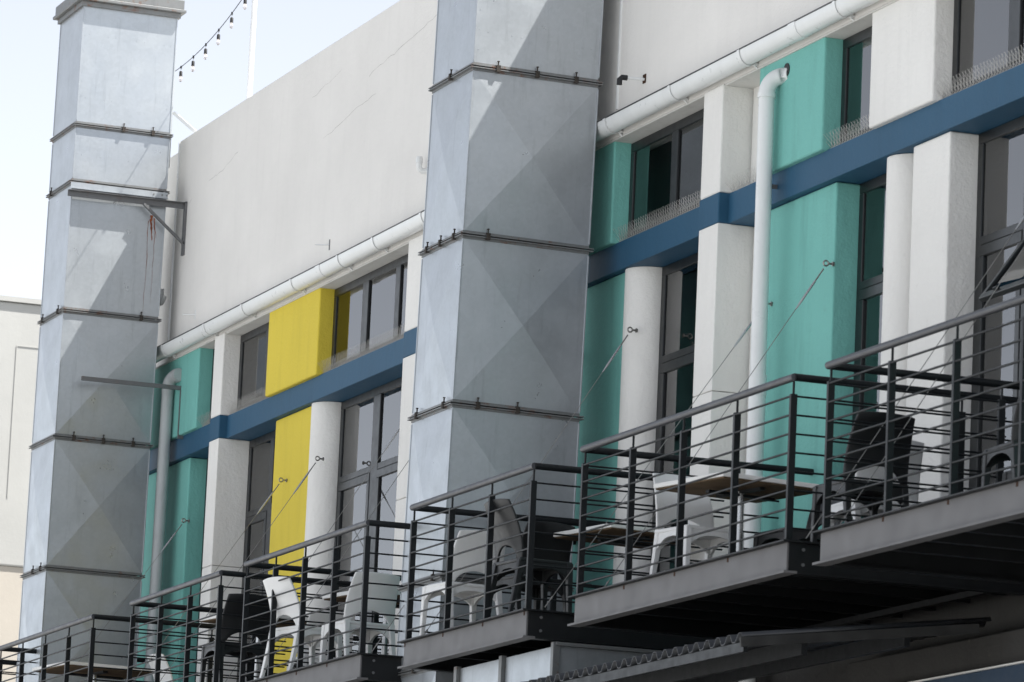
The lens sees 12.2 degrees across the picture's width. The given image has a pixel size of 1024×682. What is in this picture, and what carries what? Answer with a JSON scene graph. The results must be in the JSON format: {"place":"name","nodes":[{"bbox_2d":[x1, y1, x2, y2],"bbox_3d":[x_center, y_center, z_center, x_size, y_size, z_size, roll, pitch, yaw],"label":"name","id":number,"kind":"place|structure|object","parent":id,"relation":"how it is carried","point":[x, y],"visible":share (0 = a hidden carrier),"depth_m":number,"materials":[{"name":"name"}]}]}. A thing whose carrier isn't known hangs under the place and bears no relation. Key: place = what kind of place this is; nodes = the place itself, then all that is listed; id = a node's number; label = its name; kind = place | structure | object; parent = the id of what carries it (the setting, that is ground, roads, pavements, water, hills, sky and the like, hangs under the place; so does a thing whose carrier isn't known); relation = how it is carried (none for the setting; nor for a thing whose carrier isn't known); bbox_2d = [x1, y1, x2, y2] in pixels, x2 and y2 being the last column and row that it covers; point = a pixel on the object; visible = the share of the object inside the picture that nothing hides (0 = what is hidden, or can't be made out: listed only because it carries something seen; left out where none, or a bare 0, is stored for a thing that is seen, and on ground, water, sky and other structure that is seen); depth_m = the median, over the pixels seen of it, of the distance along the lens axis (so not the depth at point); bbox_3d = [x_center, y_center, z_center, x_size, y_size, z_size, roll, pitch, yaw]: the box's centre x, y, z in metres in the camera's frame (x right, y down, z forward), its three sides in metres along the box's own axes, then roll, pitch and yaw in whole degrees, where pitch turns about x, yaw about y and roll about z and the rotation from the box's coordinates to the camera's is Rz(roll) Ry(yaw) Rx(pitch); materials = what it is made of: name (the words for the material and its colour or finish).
{"place":"outdoors","nodes":[
{"label":"outdoors","id":0,"kind":"place"},
{"bbox_2d":[0,295,41,681],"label":"background building","id":1,"kind":"structure","parent":0,"point":[19,329],"depth_m":62.17,"materials":[{"name":"beige paint"}]},
{"bbox_2d":[0,0,399,298],"label":"sky","id":2,"kind":"structure","parent":0,"point":[288,33],"materials":[{"name":"white"}]},
{"bbox_2d":[175,0,246,81],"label":"string lights","id":3,"kind":"object","parent":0,"point":[180,79],"visible":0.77,"depth_m":50.31,"materials":[{"name":"black rubber"}]},
{"bbox_2d":[1002,470,1011,480],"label":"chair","id":4,"kind":"object","parent":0,"point":[1006,475],"visible":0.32,"depth_m":29.14,"materials":[{"name":"grey plastic"}]},
{"bbox_3d":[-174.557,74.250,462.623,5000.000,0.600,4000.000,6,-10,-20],"label":"ground","id":5,"kind":"structure","parent":0,"visible":0},
{"bbox_2d":[136,0,1023,681],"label":"building","id":6,"kind":"structure","parent":5,"relation":"on","point":[906,212],"depth_m":37.32,"materials":[{"name":"paint"}]},
{"bbox_2d":[2,661,16,674],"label":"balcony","id":7,"kind":"structure","parent":6,"relation":"attached to","point":[9,663],"depth_m":49.62,"materials":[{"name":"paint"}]},
{"bbox_2d":[16,0,186,681],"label":"ventilation duct","id":8,"kind":"object","parent":6,"relation":"attached to","point":[88,479],"visible":1,"depth_m":49.05,"materials":[{"name":"silver metal"}]},
{"bbox_2d":[68,182,187,255],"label":"duct bracket","id":9,"kind":"object","parent":6,"relation":"attached to","point":[115,196],"visible":1,"depth_m":49.24,"materials":[{"name":"metal"}]},
{"bbox_2d":[81,376,182,438],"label":"duct bracket","id":10,"kind":"object","parent":6,"relation":"attached to","point":[127,382],"visible":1,"depth_m":48.80,"materials":[{"name":"metal"}]},
{"bbox_2d":[0,614,269,681],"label":"balcony","id":11,"kind":"structure","parent":6,"relation":"attached to","point":[9,647],"depth_m":45.43,"materials":[{"name":"paint"}]},
{"bbox_2d":[32,661,151,681],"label":"table","id":12,"kind":"object","parent":11,"relation":"on","point":[114,674],"visible":0.59,"depth_m":46.89,"materials":[{"name":"metal"}]},
{"bbox_2d":[79,518,189,660],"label":"stay cable","id":13,"kind":"object","parent":11,"relation":"on","point":[173,535],"visible":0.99,"depth_m":48.43,"materials":[{"name":"metal"}]},
{"bbox_2d":[147,654,173,681],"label":"chair","id":14,"kind":"object","parent":11,"relation":"on","point":[166,677],"visible":0.48,"depth_m":46.10,"materials":[{"name":"white plastic"}]},
{"bbox_2d":[144,368,181,681],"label":"downpipe","id":15,"kind":"object","parent":6,"relation":"attached to","point":[173,377],"visible":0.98,"depth_m":48.92,"materials":[{"name":"plastic"}]},
{"bbox_2d":[160,289,165,305],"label":"drain pipe","id":16,"kind":"object","parent":6,"relation":"attached to","point":[162,298],"visible":0.73,"depth_m":49.75,"materials":[{"name":"white plastic"}]},
{"bbox_2d":[168,45,195,167],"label":"roof prop","id":17,"kind":"object","parent":6,"relation":"on","point":[184,122],"visible":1,"depth_m":49.59,"materials":[{"name":"metal"}]},
{"bbox_2d":[195,459,207,681],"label":"window","id":18,"kind":"structure","parent":6,"relation":"in","point":[207,459],"depth_m":48.67,"materials":[{"name":"paint"}]},
{"bbox_2d":[199,411,211,426],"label":"bird spikes","id":19,"kind":"object","parent":6,"relation":"on","point":[208,420],"visible":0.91,"depth_m":48.22,"materials":[{"name":"grey metal"}]},
{"bbox_2d":[135,477,287,679],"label":"stay cable","id":20,"kind":"object","parent":6,"relation":"attached to","point":[271,494],"visible":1,"depth_m":45.43,"materials":[{"name":"metal"}]},
{"bbox_2d":[209,349,214,423],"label":"window","id":21,"kind":"structure","parent":6,"relation":"in","point":[213,349],"depth_m":48.42,"materials":[{"name":"paint"}]},
{"bbox_2d":[226,388,268,413],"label":"bird spikes","id":22,"kind":"object","parent":6,"relation":"on","point":[250,404],"visible":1,"depth_m":46.90,"materials":[{"name":"grey metal"}]},
{"bbox_2d":[246,0,256,98],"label":"flag pole","id":23,"kind":"object","parent":6,"relation":"on","point":[251,48],"visible":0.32,"depth_m":49.76,"materials":[{"name":"white metal"}]},
{"bbox_2d":[237,322,268,409],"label":"window","id":24,"kind":"structure","parent":6,"relation":"in","point":[253,344],"depth_m":47.19,"materials":[{"name":"glass"}]},
{"bbox_2d":[127,570,380,681],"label":"balcony","id":25,"kind":"structure","parent":6,"relation":"attached to","point":[189,607],"depth_m":42.07,"materials":[{"name":"paint"}]},
{"bbox_2d":[199,593,270,681],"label":"chair","id":26,"kind":"object","parent":25,"relation":"on","point":[235,608],"visible":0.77,"depth_m":41.35,"materials":[{"name":"black plastic"}]},
{"bbox_2d":[160,456,323,680],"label":"stay cable","id":27,"kind":"object","parent":25,"relation":"on","point":[306,475],"visible":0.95,"depth_m":44.39,"materials":[{"name":"metal"}]},
{"bbox_2d":[200,615,307,679],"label":"table","id":28,"kind":"object","parent":25,"relation":"on","point":[212,619],"visible":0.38,"depth_m":41.96,"materials":[{"name":"metal"}]},
{"bbox_2d":[287,611,354,669],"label":"chair","id":29,"kind":"object","parent":25,"relation":"on","point":[320,617],"visible":0.29,"depth_m":41.72,"materials":[{"name":"white plastic"}]},
{"bbox_2d":[236,430,275,681],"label":"window","id":30,"kind":"structure","parent":6,"relation":"in","point":[262,448],"depth_m":47.03,"materials":[{"name":"glass"}]},
{"bbox_2d":[225,428,399,681],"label":"stay cable","id":31,"kind":"object","parent":6,"relation":"attached to","point":[391,440],"visible":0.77,"depth_m":42.00,"materials":[{"name":"metal"}]},
{"bbox_2d":[320,325,404,372],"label":"bird spikes","id":32,"kind":"object","parent":6,"relation":"on","point":[363,353],"visible":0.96,"depth_m":43.61,"materials":[{"name":"grey metal"}]},
{"bbox_2d":[334,377,401,657],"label":"window","id":33,"kind":"structure","parent":6,"relation":"in","point":[370,419],"depth_m":43.86,"materials":[{"name":"glass"}]},
{"bbox_2d":[331,254,407,368],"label":"window","id":34,"kind":"structure","parent":6,"relation":"in","point":[369,306],"depth_m":43.86,"materials":[{"name":"glass"}]},
{"bbox_2d":[371,606,403,652],"bbox_3d":[-0.270,1.274,37.954,1.663,2.531,0.034,6,-10,-20],"label":"stay cable","id":35,"kind":"object","parent":6,"relation":"attached to","point":[385,631],"visible":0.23,"depth_m":37.52,"materials":[{"name":"metal"}]},
{"bbox_2d":[239,520,575,681],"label":"balcony","id":36,"kind":"structure","parent":6,"relation":"attached to","point":[361,665],"depth_m":38.40,"materials":[{"name":"paint"}]},
{"bbox_2d":[259,577,341,677],"bbox_3d":[-1.762,2.396,39.770,0.576,0.826,0.463,9,-12,-33],"label":"chair","id":37,"kind":"object","parent":36,"relation":"on","point":[279,587],"visible":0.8,"depth_m":39.68,"materials":[{"name":"white plastic"}]},
{"bbox_2d":[258,460,408,677],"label":"stay cable","id":38,"kind":"object","parent":36,"relation":"on","point":[348,547],"visible":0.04,"depth_m":40.76,"materials":[{"name":"metal"}]},
{"bbox_2d":[319,572,399,661],"bbox_3d":[-1.227,2.321,39.174,0.463,0.818,0.576,8,-11,-28],"label":"chair","id":39,"kind":"object","parent":36,"relation":"on","point":[378,606],"visible":0.75,"depth_m":39.06,"materials":[{"name":"white plastic"}]},
{"bbox_2d":[322,591,400,654],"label":"chair","id":40,"kind":"object","parent":36,"relation":"on","point":[341,596],"visible":0.14,"depth_m":39.91,"materials":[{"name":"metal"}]},
{"bbox_2d":[416,156,426,173],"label":"vent pipe","id":41,"kind":"object","parent":6,"relation":"attached to","point":[419,162],"visible":0.86,"depth_m":42.20,"materials":[{"name":"white plastic"}]},
{"bbox_2d":[397,0,603,681],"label":"ventilation duct","id":42,"kind":"object","parent":6,"relation":"attached to","point":[501,323],"visible":0.86,"depth_m":37.52,"materials":[{"name":"silver metal"}]},
{"bbox_2d":[156,0,879,362],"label":"rain gutter","id":43,"kind":"object","parent":6,"relation":"attached to","point":[744,56],"visible":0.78,"depth_m":37.41,"materials":[{"name":"white plastic"}]},
{"bbox_2d":[425,327,637,633],"bbox_3d":[0.140,1.081,36.875,1.663,2.581,0.034,6,-10,-20],"label":"stay cable","id":44,"kind":"object","parent":6,"relation":"attached to","point":[619,347],"visible":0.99,"depth_m":37.20,"materials":[{"name":"metal"}]},
{"bbox_2d":[453,642,661,681],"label":"ventilation duct","id":45,"kind":"object","parent":6,"relation":"attached to","point":[555,658],"visible":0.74,"depth_m":34.13,"materials":[{"name":"silver metal"}]},
{"bbox_2d":[397,463,723,672],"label":"balcony","id":46,"kind":"structure","parent":6,"relation":"attached to","point":[488,638],"depth_m":34.87,"materials":[{"name":"paint"}]},
{"bbox_2d":[419,530,505,635],"bbox_3d":[-0.348,1.857,36.219,0.463,0.800,0.576,8,-11,-28],"label":"chair","id":47,"kind":"object","parent":46,"relation":"on","point":[469,558],"visible":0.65,"depth_m":36.08,"materials":[{"name":"white plastic"}]},
{"bbox_2d":[482,499,572,618],"bbox_3d":[0.095,1.625,35.017,0.576,0.887,0.463,7,-11,-25],"label":"chair","id":48,"kind":"object","parent":46,"relation":"on","point":[543,574],"visible":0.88,"depth_m":34.90,"materials":[{"name":"grey plastic"}]},
{"bbox_2d":[490,521,574,616],"bbox_3d":[0.148,1.787,35.759,0.463,0.826,0.577,8,-11,-30],"label":"chair","id":49,"kind":"object","parent":46,"relation":"on","point":[544,541],"visible":0.48,"depth_m":35.64,"materials":[{"name":"grey plastic"}]},
{"bbox_2d":[553,524,675,569],"bbox_3d":[0.849,1.791,35.379,0.820,0.750,0.820,8,-11,-30],"label":"table","id":50,"kind":"object","parent":46,"relation":"on","point":[616,530],"visible":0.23,"depth_m":35.29,"materials":[{"name":"metal"}]},
{"bbox_2d":[617,74,645,84],"bbox_3d":[0.933,-2.039,37.403,0.236,0.100,0.061,5,-10,-14],"label":"overflow pipe","id":51,"kind":"object","parent":6,"relation":"attached to","point":[620,78],"visible":1,"depth_m":37.39,"materials":[{"name":"white plastic"}]},
{"bbox_2d":[615,190,700,241],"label":"bird spikes","id":52,"kind":"object","parent":6,"relation":"on","point":[660,216],"visible":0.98,"depth_m":37.02,"materials":[{"name":"grey metal"}]},
{"bbox_2d":[545,302,772,606],"bbox_3d":[1.060,0.795,34.404,1.663,2.381,0.034,6,-10,-20],"label":"stay cable","id":53,"kind":"object","parent":6,"relation":"attached to","point":[748,327],"visible":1,"depth_m":34.55,"materials":[{"name":"metal"}]},
{"bbox_2d":[628,109,703,237],"bbox_3d":[1.286,-1.297,37.052,0.076,0.808,1.896,6,-10,-20],"label":"window","id":54,"kind":"structure","parent":6,"relation":"in","point":[666,165],"depth_m":37.26,"materials":[{"name":"glass"}]},
{"bbox_2d":[650,253,697,572],"bbox_3d":[1.395,0.832,36.551,0.082,3.078,1.508,6,-10,-20],"label":"window","id":55,"kind":"structure","parent":6,"relation":"in","point":[679,278],"depth_m":37.05,"materials":[{"name":"glass"}]},
{"bbox_2d":[604,260,834,586],"bbox_3d":[1.440,0.580,33.414,1.663,2.501,0.034,6,-10,-20],"label":"stay cable","id":56,"kind":"object","parent":6,"relation":"attached to","point":[806,293],"visible":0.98,"depth_m":33.67,"materials":[{"name":"metal"}]},
{"bbox_2d":[728,168,755,191],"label":"bird spikes","id":57,"kind":"object","parent":6,"relation":"on","point":[745,180],"visible":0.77,"depth_m":35.51,"materials":[{"name":"grey metal"}]},
{"bbox_2d":[524,617,991,681],"bbox_3d":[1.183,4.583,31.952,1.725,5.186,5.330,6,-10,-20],"label":"awning","id":58,"kind":"object","parent":6,"relation":"attached to","point":[741,656],"visible":1,"depth_m":30.52,"materials":[{"name":"grey paint"}]},
{"bbox_2d":[738,63,789,681],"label":"downpipe","id":59,"kind":"object","parent":6,"relation":"attached to","point":[772,81],"visible":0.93,"depth_m":34.60,"materials":[{"name":"white plastic"}]},
{"bbox_2d":[567,373,1023,638],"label":"balcony","id":60,"kind":"structure","parent":6,"relation":"attached to","point":[784,584],"depth_m":31.46,"materials":[{"name":"paint"}]},
{"bbox_2d":[649,473,743,574],"bbox_3d":[1.250,1.318,32.898,0.463,0.870,0.576,8,-11,-28],"label":"chair","id":61,"kind":"object","parent":60,"relation":"on","point":[703,523],"visible":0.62,"depth_m":32.99,"materials":[{"name":"white plastic"}]},
{"bbox_2d":[653,472,818,551],"bbox_3d":[1.541,1.348,32.641,0.860,0.750,0.860,8,-11,-30],"label":"table","id":62,"kind":"object","parent":60,"relation":"on","point":[745,492],"visible":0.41,"depth_m":32.60,"materials":[{"name":"white laminate"}]},
{"bbox_2d":[753,478,852,546],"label":"chair","id":63,"kind":"object","parent":60,"relation":"on","point":[800,535],"visible":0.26,"depth_m":32.56,"materials":[{"name":"grey plastic"}]},
{"bbox_2d":[810,411,914,541],"bbox_3d":[2.232,0.917,30.329,0.463,0.870,0.577,7,-11,-24],"label":"chair","id":64,"kind":"object","parent":60,"relation":"on","point":[875,453],"visible":0.61,"depth_m":30.19,"materials":[{"name":"grey plastic"}]},
{"bbox_2d":[830,440,923,526],"bbox_3d":[2.353,1.061,30.945,0.463,0.809,0.576,6,-10,-20],"label":"chair","id":65,"kind":"object","parent":60,"relation":"on","point":[879,473],"visible":0.2,"depth_m":30.84,"materials":[{"name":"white plastic"}]},
{"bbox_2d":[824,114,872,147],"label":"bird spikes","id":66,"kind":"object","parent":6,"relation":"on","point":[853,132],"visible":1,"depth_m":33.75,"materials":[{"name":"grey metal"}]},
{"bbox_2d":[840,26,871,143],"bbox_3d":[2.514,-1.805,33.803,0.070,0.808,0.796,6,-10,-20],"label":"window","id":67,"kind":"structure","parent":6,"relation":"in","point":[856,62],"depth_m":33.97,"materials":[{"name":"glass"}]},
{"bbox_2d":[851,173,886,518],"bbox_3d":[2.561,0.349,33.456,0.082,3.078,0.768,6,-10,-20],"label":"window","id":68,"kind":"structure","parent":6,"relation":"in","point":[872,202],"depth_m":33.74,"materials":[{"name":"glass"}]},
{"bbox_2d":[806,216,1023,538],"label":"stay cable","id":69,"kind":"object","parent":6,"relation":"attached to","point":[1018,225],"visible":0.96,"depth_m":30.20,"materials":[{"name":"metal"}]},
{"bbox_2d":[811,294,1023,583],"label":"balcony","id":70,"kind":"structure","parent":6,"relation":"attached to","point":[976,533],"depth_m":28.52,"materials":[{"name":"paint"}]},
{"bbox_2d":[982,394,1019,485],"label":"chair","id":71,"kind":"object","parent":70,"relation":"on","point":[990,460],"visible":0.53,"depth_m":28.02,"materials":[{"name":"grey plastic"}]},
{"bbox_2d":[840,247,1023,523],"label":"stay cable","id":72,"kind":"object","parent":6,"relation":"attached to","point":[934,381],"visible":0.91,"depth_m":29.66,"materials":[{"name":"metal"}]},
{"bbox_2d":[936,46,1023,97],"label":"bird spikes","id":73,"kind":"object","parent":6,"relation":"on","point":[985,76],"visible":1,"depth_m":31.81,"materials":[{"name":"grey metal"}]},
{"bbox_2d":[951,0,1023,92],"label":"window","id":74,"kind":"structure","parent":6,"relation":"in","point":[983,30],"depth_m":32.04,"materials":[{"name":"glass"}]},
{"bbox_2d":[969,116,1023,487],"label":"window","id":75,"kind":"structure","parent":6,"relation":"in","point":[1000,181],"depth_m":31.82,"materials":[{"name":"glass"}]},
{"bbox_2d":[979,238,1023,301],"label":"open sash","id":76,"kind":"object","parent":6,"relation":"attached to","point":[1013,280],"visible":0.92,"depth_m":31.00,"materials":[{"name":"paint"}]}
]}

